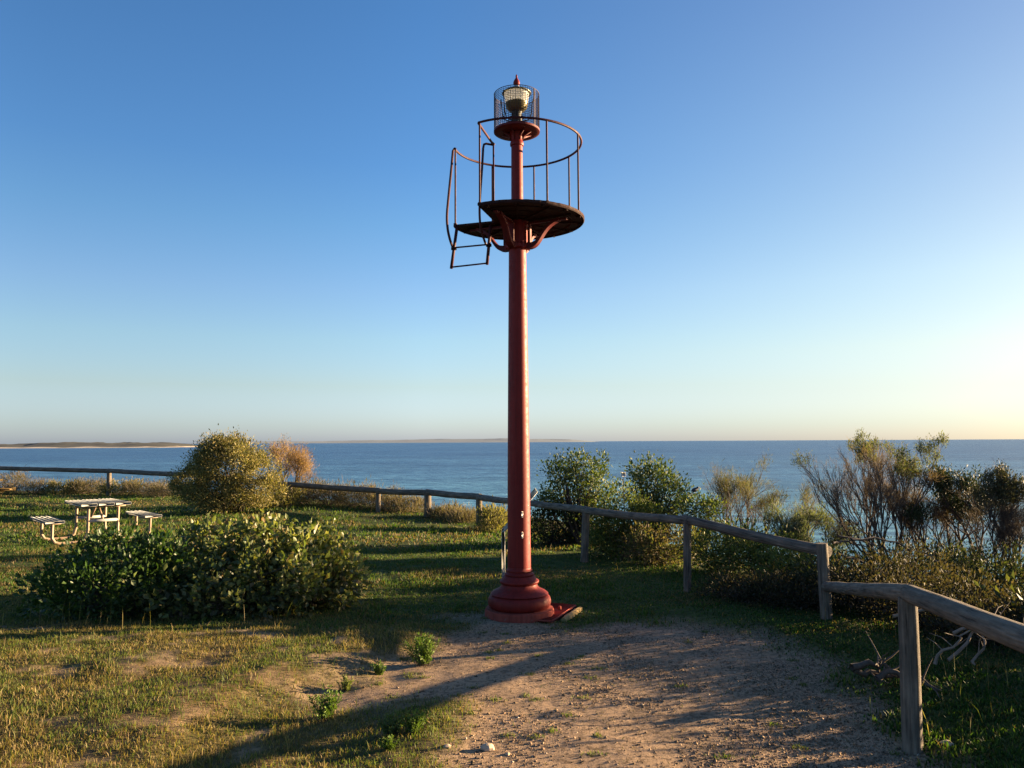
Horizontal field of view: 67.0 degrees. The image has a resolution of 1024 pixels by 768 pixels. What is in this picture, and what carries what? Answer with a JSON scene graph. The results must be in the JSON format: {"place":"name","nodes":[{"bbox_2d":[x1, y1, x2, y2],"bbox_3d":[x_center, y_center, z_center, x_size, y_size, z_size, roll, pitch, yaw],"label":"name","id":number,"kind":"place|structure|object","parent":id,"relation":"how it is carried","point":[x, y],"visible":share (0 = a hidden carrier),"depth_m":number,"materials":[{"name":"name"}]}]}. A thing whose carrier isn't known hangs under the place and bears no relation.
{"place":"outdoors","nodes":[
{"label":"outdoors","id":0,"kind":"place"},
{"bbox_2d":[0,442,197,447],"bbox_3d":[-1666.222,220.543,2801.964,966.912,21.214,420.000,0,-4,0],"label":"headland","id":1,"kind":"structure","parent":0,"point":[101,445],"depth_m":2748.69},
{"bbox_2d":[186,438,594,443],"bbox_3d":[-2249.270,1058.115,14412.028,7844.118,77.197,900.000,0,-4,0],"label":"coast","id":2,"kind":"structure","parent":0,"point":[452,440],"depth_m":14420.86},
{"bbox_2d":[0,491,1023,767],"bbox_3d":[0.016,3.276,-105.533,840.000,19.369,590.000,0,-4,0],"label":"ground","id":3,"kind":"structure","parent":0,"point":[580,643],"depth_m":5.48,"materials":[{"name":"green plant"}]},
{"bbox_2d":[0,479,15,491],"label":"picnic table","id":4,"kind":"object","parent":3,"relation":"on","point":[2,489],"visible":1,"depth_m":26.20,"materials":[{"name":"brown wood"}]},
{"bbox_2d":[0,465,30,494],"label":"dry scrub","id":5,"kind":"object","parent":3,"relation":"on","point":[16,479],"visible":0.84,"depth_m":30.36,"materials":[{"name":"beige plant"}]},
{"bbox_2d":[0,476,61,494],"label":"dry scrub","id":6,"kind":"object","parent":3,"relation":"on","point":[35,487],"visible":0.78,"depth_m":30.54,"materials":[{"name":"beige plant"}]},
{"bbox_2d":[40,476,93,494],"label":"dry scrub","id":7,"kind":"object","parent":3,"relation":"on","point":[53,488],"visible":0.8,"depth_m":30.39,"materials":[{"name":"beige plant"}]},
{"bbox_2d":[62,474,113,493],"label":"dry scrub","id":8,"kind":"object","parent":3,"relation":"on","point":[92,488],"visible":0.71,"depth_m":30.49,"materials":[{"name":"beige plant"}]},
{"bbox_2d":[30,498,161,544],"bbox_3d":[-7.808,2.564,14.553,1.950,0.719,1.250,4,-6,-42],"label":"picnic table","id":9,"kind":"object","parent":3,"relation":"on","point":[105,503],"visible":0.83,"depth_m":14.37,"materials":[{"name":"beige metal"}]},
{"bbox_2d":[5,522,202,623],"bbox_3d":[-4.050,1.893,7.769,1.803,0.988,1.532,0,-4,0],"label":"glossy shrub","id":10,"kind":"object","parent":3,"relation":"on","point":[111,599],"visible":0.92,"depth_m":7.59,"materials":[{"name":"green plant"}]},
{"bbox_2d":[93,476,147,495],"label":"dry scrub","id":11,"kind":"object","parent":3,"relation":"on","point":[113,491],"visible":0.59,"depth_m":29.51,"materials":[{"name":"beige plant"}]},
{"bbox_2d":[117,475,168,495],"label":"dry scrub","id":12,"kind":"object","parent":3,"relation":"on","point":[135,487],"visible":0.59,"depth_m":29.02,"materials":[{"name":"beige plant"}]},
{"bbox_2d":[139,479,178,496],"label":"dry scrub","id":13,"kind":"object","parent":3,"relation":"on","point":[152,489],"visible":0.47,"depth_m":27.92,"materials":[{"name":"beige plant"}]},
{"bbox_2d":[162,423,289,515],"bbox_3d":[-7.795,2.342,21.197,3.489,2.542,2.313,0,-4,0],"label":"golden bush","id":14,"kind":"object","parent":3,"relation":"on","point":[233,485],"visible":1,"depth_m":20.79,"materials":[{"name":"green plant"}]},
{"bbox_2d":[120,501,347,623],"bbox_3d":[-3.075,1.887,8.293,2.515,1.155,2.120,0,-4,0],"label":"glossy shrub","id":15,"kind":"object","parent":3,"relation":"on","point":[224,578],"visible":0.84,"depth_m":7.95,"materials":[{"name":"green plant"}]},
{"bbox_2d":[262,481,311,508],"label":"dry scrub","id":16,"kind":"object","parent":3,"relation":"on","point":[283,501],"visible":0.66,"depth_m":23.02,"materials":[{"name":"green plant"}]},
{"bbox_2d":[265,433,316,490],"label":"feathery shrub","id":17,"kind":"object","parent":3,"relation":"on","point":[303,463],"visible":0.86,"depth_m":24.25,"materials":[{"name":"brown plant"}]},
{"bbox_2d":[0,589,582,767],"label":"dry turf","id":18,"kind":"structure","parent":3,"relation":"on","point":[71,633],"depth_m":5.02,"materials":[{"name":"green plant"}]},
{"bbox_2d":[231,513,372,613],"bbox_3d":[-2.298,2.006,8.720,1.499,1.041,1.806,-2,-5,24],"label":"glossy shrub","id":19,"kind":"object","parent":3,"relation":"on","point":[349,575],"visible":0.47,"depth_m":8.54,"materials":[{"name":"green plant"}]},
{"bbox_2d":[286,477,326,503],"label":"dry scrub","id":20,"kind":"object","parent":3,"relation":"on","point":[314,479],"visible":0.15,"depth_m":24.30,"materials":[{"name":"brown plant"}]},
{"bbox_2d":[307,683,342,721],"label":"weed","id":21,"kind":"object","parent":3,"relation":"on","point":[325,710],"visible":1,"depth_m":4.79,"materials":[{"name":"green plant"}]},
{"bbox_2d":[297,477,355,506],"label":"dry scrub","id":22,"kind":"object","parent":3,"relation":"on","point":[321,496],"visible":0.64,"depth_m":23.72,"materials":[{"name":"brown plant"}]},
{"bbox_2d":[0,490,691,551],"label":"lawn","id":23,"kind":"structure","parent":3,"relation":"on","point":[270,509],"depth_m":18.62,"materials":[{"name":"green plant"}]},
{"bbox_2d":[337,673,354,690],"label":"weed","id":24,"kind":"object","parent":3,"relation":"on","point":[345,683],"visible":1,"depth_m":5.47,"materials":[{"name":"green plant"}]},
{"bbox_2d":[323,476,383,508],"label":"dry scrub","id":25,"kind":"object","parent":3,"relation":"on","point":[351,503],"visible":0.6,"depth_m":23.52,"materials":[{"name":"brown plant"}]},
{"bbox_2d":[370,659,385,674],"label":"weed","id":26,"kind":"object","parent":3,"relation":"on","point":[377,669],"visible":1,"depth_m":5.85,"materials":[{"name":"green plant"}]},
{"bbox_2d":[353,480,409,509],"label":"dry scrub","id":27,"kind":"object","parent":3,"relation":"on","point":[371,497],"visible":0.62,"depth_m":23.09,"materials":[{"name":"brown plant"}]},
{"bbox_2d":[373,708,405,736],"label":"weed","id":28,"kind":"object","parent":3,"relation":"on","point":[390,727],"visible":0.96,"depth_m":4.43,"materials":[{"name":"green plant"}]},
{"bbox_2d":[379,734,399,750],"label":"weed","id":29,"kind":"object","parent":3,"relation":"on","point":[387,745],"visible":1,"depth_m":4.21,"materials":[{"name":"green plant"}]},
{"bbox_2d":[381,495,433,513],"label":"dry scrub","id":30,"kind":"object","parent":3,"relation":"on","point":[411,504],"visible":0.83,"depth_m":22.77,"materials":[{"name":"beige plant"}]},
{"bbox_2d":[400,708,430,734],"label":"weed","id":31,"kind":"object","parent":3,"relation":"on","point":[415,723],"visible":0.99,"depth_m":4.43,"materials":[{"name":"green plant"}]},
{"bbox_2d":[402,632,440,666],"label":"weed","id":32,"kind":"object","parent":3,"relation":"on","point":[423,653],"visible":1,"depth_m":6.09,"materials":[{"name":"green plant"}]},
{"bbox_2d":[413,499,466,519],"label":"dry scrub","id":33,"kind":"object","parent":3,"relation":"on","point":[435,510],"visible":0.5,"depth_m":21.11,"materials":[{"name":"beige plant"}]},
{"bbox_2d":[439,503,475,523],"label":"dry scrub","id":34,"kind":"object","parent":3,"relation":"on","point":[468,515],"visible":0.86,"depth_m":20.28,"materials":[{"name":"beige plant"}]},
{"bbox_2d":[480,743,494,750],"bbox_3d":[-0.137,2.016,4.291,0.082,0.049,0.066,0,-4,0],"label":"stone","id":35,"kind":"object","parent":3,"relation":"on","point":[487,747],"visible":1,"depth_m":4.27,"materials":[{"name":"white stone"}]},
{"bbox_2d":[473,495,507,532],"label":"dry scrub","id":36,"kind":"object","parent":3,"relation":"on","point":[496,518],"visible":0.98,"depth_m":18.15,"materials":[{"name":"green plant"}]},
{"bbox_2d":[0,466,1023,754],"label":"log fence","id":37,"kind":"object","parent":3,"relation":"on","point":[910,598],"visible":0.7,"depth_m":6.38,"materials":[{"name":"wood"}]},
{"bbox_2d":[446,74,584,623],"bbox_3d":[0.104,-0.453,8.180,1.366,5.805,1.431,2,-5,-29],"label":"beacon","id":38,"kind":"object","parent":3,"relation":"on","point":[518,224],"visible":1,"depth_m":8.04,"materials":[{"name":"red paint"}]},
{"bbox_2d":[502,488,537,577],"bbox_3d":[0.102,2.129,10.451,0.478,1.398,0.720,0,-4,0],"label":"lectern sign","id":39,"kind":"object","parent":3,"relation":"on","point":[533,493],"visible":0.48,"depth_m":10.25,"materials":[{"name":"grey metal"}]},
{"bbox_2d":[530,492,604,546],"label":"leafy shrub","id":40,"kind":"object","parent":3,"relation":"on","point":[554,537],"visible":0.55,"depth_m":14.86,"materials":[{"name":"green plant"}]},
{"bbox_2d":[561,607,582,621],"bbox_3d":[0.619,2.379,7.961,0.086,0.082,0.578,-2,-5,22],"label":"timber edging","id":41,"kind":"object","parent":3,"relation":"on","point":[572,613],"visible":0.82,"depth_m":7.88,"materials":[{"name":"beige wood"}]},
{"bbox_2d":[533,443,621,545],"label":"leafy shrub","id":42,"kind":"object","parent":3,"relation":"on","point":[588,486],"visible":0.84,"depth_m":14.79,"materials":[{"name":"green plant"}]},
{"bbox_2d":[576,520,651,557],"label":"shrub","id":43,"kind":"object","parent":3,"relation":"on","point":[596,547],"visible":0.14,"depth_m":12.90,"materials":[{"name":"green plant"}]},
{"bbox_2d":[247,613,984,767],"bbox_3d":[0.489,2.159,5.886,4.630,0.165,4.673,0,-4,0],"label":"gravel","id":44,"kind":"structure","parent":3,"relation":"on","point":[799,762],"depth_m":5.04,"materials":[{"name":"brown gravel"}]},
{"bbox_2d":[330,615,907,759],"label":"path tufts","id":45,"kind":"object","parent":3,"relation":"on","point":[552,729],"visible":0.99,"depth_m":5.35,"materials":[{"name":"green plant"}]},
{"bbox_2d":[621,472,625,558],"bbox_3d":[1.823,2.189,12.579,0.072,1.500,0.027,0,-4,0],"label":"marker board","id":46,"kind":"object","parent":3,"relation":"on","point":[623,474],"visible":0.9,"depth_m":12.62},
{"bbox_2d":[578,472,677,559],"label":"leafy shrub","id":47,"kind":"object","parent":3,"relation":"on","point":[609,527],"visible":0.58,"depth_m":12.67,"materials":[{"name":"green plant"}]},
{"bbox_2d":[611,449,694,535],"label":"leafy shrub","id":48,"kind":"object","parent":3,"relation":"on","point":[650,476],"visible":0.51,"depth_m":13.74,"materials":[{"name":"green plant"}]},
{"bbox_2d":[614,520,705,566],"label":"shrub","id":49,"kind":"object","parent":3,"relation":"on","point":[659,546],"visible":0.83,"depth_m":11.88,"materials":[{"name":"green plant"}]},
{"bbox_2d":[664,485,730,560],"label":"leafy shrub","id":50,"kind":"object","parent":3,"relation":"on","point":[711,512],"visible":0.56,"depth_m":12.81,"materials":[{"name":"green plant"}]},
{"bbox_2d":[688,487,699,493],"bbox_3d":[2.931,1.717,12.496,0.220,0.124,0.096,2,-5,-25],"label":"bird","id":51,"kind":"object","parent":50,"relation":"on","point":[695,489],"visible":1,"depth_m":12.49},
{"bbox_2d":[672,505,779,573],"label":"shrub","id":52,"kind":"object","parent":3,"relation":"on","point":[702,556],"visible":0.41,"depth_m":11.02,"materials":[{"name":"green plant"}]},
{"bbox_2d":[698,448,778,538],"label":"feathery shrub","id":53,"kind":"object","parent":3,"relation":"on","point":[723,493],"visible":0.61,"depth_m":14.21,"materials":[{"name":"green plant"}]},
{"bbox_2d":[682,560,809,608],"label":"scrub bush","id":54,"kind":"object","parent":3,"relation":"on","point":[727,588],"visible":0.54,"depth_m":8.65,"materials":[{"name":"green plant"}]},
{"bbox_2d":[708,521,805,578],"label":"shrub","id":55,"kind":"object","parent":3,"relation":"on","point":[756,548],"visible":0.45,"depth_m":10.36,"materials":[{"name":"green plant"}]},
{"bbox_2d":[720,466,827,567],"bbox_3d":[4.677,2.358,13.495,2.035,1.946,1.256,0,-4,0],"label":"feathery shrub","id":56,"kind":"object","parent":3,"relation":"on","point":[805,498],"visible":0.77,"depth_m":13.55,"materials":[{"name":"green plant"}]},
{"bbox_2d":[728,562,856,612],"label":"scrub bush","id":57,"kind":"object","parent":3,"relation":"on","point":[811,600],"visible":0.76,"depth_m":8.21,"materials":[{"name":"green plant"}]},
{"bbox_2d":[742,537,868,585],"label":"shrub","id":58,"kind":"object","parent":3,"relation":"on","point":[788,562],"visible":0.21,"depth_m":9.55,"materials":[{"name":"green plant"}]},
{"bbox_2d":[756,493,865,559],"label":"grey shrub","id":59,"kind":"object","parent":3,"relation":"on","point":[800,525],"visible":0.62,"depth_m":11.22,"materials":[{"name":"green plant"}]},
{"bbox_2d":[788,534,918,606],"bbox_3d":[3.786,2.077,8.522,1.461,0.740,1.392,0,-4,0],"label":"scrub bush","id":60,"kind":"object","parent":3,"relation":"on","point":[809,570],"visible":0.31,"depth_m":8.55,"materials":[{"name":"green plant"}]},
{"bbox_2d":[789,428,949,567],"bbox_3d":[5.098,1.817,10.646,2.079,2.501,1.788,4,-6,-44],"label":"sparse tree","id":61,"kind":"object","parent":3,"relation":"on","point":[904,465],"visible":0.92,"depth_m":10.60,"materials":[{"name":"green plant"}]},
{"bbox_2d":[801,532,964,618],"bbox_3d":[3.865,1.968,7.914,1.527,0.870,1.389,3,-5,-35],"label":"scrub bush","id":62,"kind":"object","parent":3,"relation":"on","point":[871,575],"visible":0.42,"depth_m":7.87,"materials":[{"name":"green plant"}]},
{"bbox_2d":[832,527,940,574],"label":"dead branches","id":63,"kind":"object","parent":3,"relation":"on","point":[855,539],"visible":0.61,"depth_m":8.48,"materials":[{"name":"wood"}]},
{"bbox_2d":[849,632,940,699],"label":"dead branches","id":64,"kind":"object","parent":3,"relation":"on","point":[886,673],"visible":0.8,"depth_m":5.32,"materials":[{"name":"grey wood"}]},
{"bbox_2d":[852,525,966,587],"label":"scrub bush","id":65,"kind":"object","parent":3,"relation":"on","point":[904,548],"visible":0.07,"depth_m":10.47,"materials":[{"name":"green plant"}]},
{"bbox_2d":[872,478,967,574],"bbox_3d":[5.751,2.207,10.773,1.390,1.964,1.094,3,-6,-41],"label":"bare shrub","id":66,"kind":"object","parent":3,"relation":"on","point":[932,514],"visible":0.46,"depth_m":10.60,"materials":[{"name":"brown plant"}]},
{"bbox_2d":[852,548,1023,637],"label":"scrub bush","id":67,"kind":"object","parent":3,"relation":"on","point":[952,591],"visible":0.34,"depth_m":7.11,"materials":[{"name":"green plant"}]},
{"bbox_2d":[882,535,998,595],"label":"scrub bush","id":68,"kind":"object","parent":3,"relation":"on","point":[942,550],"visible":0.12,"depth_m":9.92,"materials":[{"name":"green plant"}]},
{"bbox_2d":[940,740,953,745],"bbox_3d":[2.451,2.031,4.370,0.067,0.040,0.052,0,-4,0],"label":"stone","id":69,"kind":"object","parent":3,"relation":"on","point":[949,743],"visible":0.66,"depth_m":4.36,"materials":[{"name":"grey stone"}]},
{"bbox_2d":[892,600,1023,664],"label":"dead branches","id":70,"kind":"object","parent":3,"relation":"on","point":[954,654],"visible":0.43,"depth_m":5.78,"materials":[{"name":"grey wood"}]},
{"bbox_2d":[896,580,1023,656],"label":"scrub bush","id":71,"kind":"object","parent":3,"relation":"on","point":[950,626],"visible":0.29,"depth_m":6.48,"materials":[{"name":"green plant"}]},
{"bbox_2d":[902,458,1022,585],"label":"dark tree","id":72,"kind":"object","parent":3,"relation":"on","point":[955,504],"visible":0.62,"depth_m":10.40,"materials":[{"name":"green plant"}]},
{"bbox_2d":[914,532,1023,607],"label":"scrub bush","id":73,"kind":"object","parent":3,"relation":"on","point":[973,566],"visible":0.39,"depth_m":8.84,"materials":[{"name":"green plant"}]},
{"bbox_2d":[941,458,1023,588],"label":"dark tree","id":74,"kind":"object","parent":3,"relation":"on","point":[1004,491],"visible":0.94,"depth_m":9.56,"materials":[{"name":"green plant"}]},
{"bbox_2d":[959,546,1023,612],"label":"scrub bush","id":75,"kind":"object","parent":3,"relation":"on","point":[992,567],"visible":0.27,"depth_m":8.67,"materials":[{"name":"green plant"}]},
{"bbox_2d":[973,571,1023,621],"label":"scrub bush","id":76,"kind":"object","parent":3,"relation":"on","point":[1007,577],"visible":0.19,"depth_m":6.74,"materials":[{"name":"green plant"}]},
{"bbox_2d":[0,439,1023,590],"bbox_3d":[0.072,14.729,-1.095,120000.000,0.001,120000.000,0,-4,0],"label":"sea","id":77,"kind":"structure","parent":0,"point":[479,467],"depth_m":527.52,"materials":[{"name":"blue liquid"}]},
{"bbox_2d":[0,541,1023,767],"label":"lawn","id":78,"kind":"structure","parent":0,"point":[453,577],"depth_m":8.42,"materials":[{"name":"green plant"}]},
{"bbox_2d":[0,0,1023,443],"label":"sky","id":79,"kind":"structure","parent":0,"point":[804,219],"materials":[{"name":"blue"}]},
{"bbox_2d":[2,561,1022,751],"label":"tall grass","id":80,"kind":"structure","parent":0,"point":[590,570],"depth_m":7.00,"materials":[{"name":"green plant"}]},
{"bbox_2d":[237,610,998,767],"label":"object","id":81,"kind":"object","parent":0,"point":[428,753],"visible":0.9,"depth_m":5.22,"materials":[{"name":"beige plant"}]}
]}

